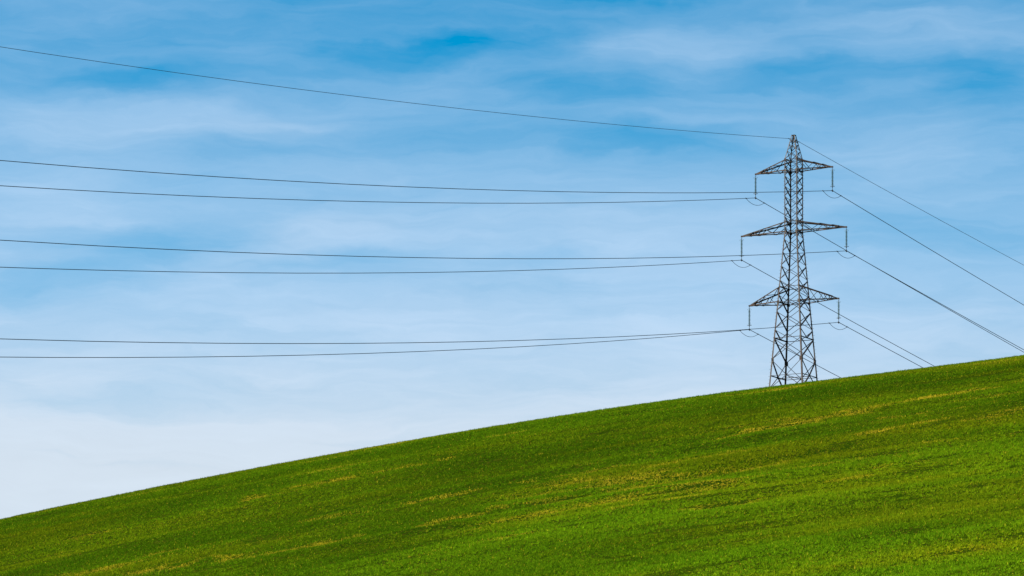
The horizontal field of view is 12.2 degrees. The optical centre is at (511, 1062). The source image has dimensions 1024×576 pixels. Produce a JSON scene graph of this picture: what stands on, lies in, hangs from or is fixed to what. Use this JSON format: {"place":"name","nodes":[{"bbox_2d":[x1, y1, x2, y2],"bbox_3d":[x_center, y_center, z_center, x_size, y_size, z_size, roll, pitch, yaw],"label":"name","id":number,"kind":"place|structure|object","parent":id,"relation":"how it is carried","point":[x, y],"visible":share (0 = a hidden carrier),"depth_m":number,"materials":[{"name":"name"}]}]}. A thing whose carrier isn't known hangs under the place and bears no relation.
{"place":"outdoors","nodes":[
{"label":"outdoors","id":0,"kind":"place"},
{"bbox_2d":[0,355,1023,575],"bbox_3d":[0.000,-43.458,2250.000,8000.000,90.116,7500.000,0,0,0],"label":"ground","id":1,"kind":"structure","parent":0,"point":[668,530],"depth_m":388.56,"materials":[{"name":"green plant"}]},
{"bbox_2d":[741,135,846,386],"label":"lattice pylon","id":2,"kind":"object","parent":1,"relation":"on","point":[797,221],"visible":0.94,"depth_m":499.86,"materials":[{"name":"metal"}]},
{"bbox_2d":[740,238,742,260],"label":"insulator string","id":3,"kind":"object","parent":2,"relation":"hanging from","point":[741,248],"visible":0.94,"depth_m":502.83,"materials":[{"name":"grey glass"}]},
{"bbox_2d":[0,260,933,365],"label":"power line","id":4,"kind":"object","parent":3,"relation":"hanging from","point":[469,271],"visible":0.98,"depth_m":454.99,"materials":[{"name":"metal"}]},
{"bbox_2d":[747,308,750,330],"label":"insulator string","id":5,"kind":"object","parent":2,"relation":"hanging from","point":[749,319],"visible":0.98,"depth_m":502.42,"materials":[{"name":"grey glass"}]},
{"bbox_2d":[15,330,840,377],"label":"power line","id":6,"kind":"object","parent":5,"relation":"hanging from","point":[387,352],"visible":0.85,"depth_m":432.48,"materials":[{"name":"metal"}]},
{"bbox_2d":[753,176,757,198],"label":"insulator string","id":7,"kind":"object","parent":2,"relation":"hanging from","point":[755,182],"visible":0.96,"depth_m":502.06,"materials":[{"name":"grey glass"}]},
{"bbox_2d":[0,185,1022,351],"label":"power line","id":8,"kind":"object","parent":7,"relation":"hanging from","point":[439,202],"visible":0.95,"depth_m":439.26,"materials":[{"name":"metal"}]},
{"bbox_2d":[830,167,834,191],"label":"insulator string","id":9,"kind":"object","parent":2,"relation":"hanging from","point":[832,180],"visible":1,"depth_m":497.87,"materials":[{"name":"grey glass"}]},
{"bbox_2d":[0,160,1022,304],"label":"power line","id":10,"kind":"object","parent":9,"relation":"hanging from","point":[501,190],"visible":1,"depth_m":432.23,"materials":[{"name":"metal"}]},
{"bbox_2d":[837,300,840,323],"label":"insulator string","id":11,"kind":"object","parent":2,"relation":"hanging from","point":[838,318],"visible":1,"depth_m":497.51,"materials":[{"name":"grey glass"}]},
{"bbox_2d":[9,322,920,366],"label":"power line","id":12,"kind":"object","parent":11,"relation":"hanging from","point":[441,342],"visible":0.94,"depth_m":419.90,"materials":[{"name":"metal"}]},
{"bbox_2d":[845,229,848,251],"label":"insulator string","id":13,"kind":"object","parent":2,"relation":"hanging from","point":[846,236],"visible":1,"depth_m":497.08,"materials":[{"name":"grey glass"}]},
{"bbox_2d":[0,240,1023,349],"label":"power line","id":14,"kind":"object","parent":13,"relation":"hanging from","point":[496,258],"visible":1,"depth_m":431.79,"materials":[{"name":"metal"}]},
{"bbox_2d":[0,0,1023,518],"label":"sky","id":15,"kind":"structure","parent":0,"point":[921,100],"materials":[{"name":"blue"}]},
{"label":"earth wire clamp","id":16,"kind":"object","parent":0,"visible":0},
{"bbox_2d":[3,47,1022,264],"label":"earth wire","id":17,"kind":"object","parent":16,"relation":"attached to","point":[488,111],"visible":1,"depth_m":439.93,"materials":[{"name":"metal"}]}
]}

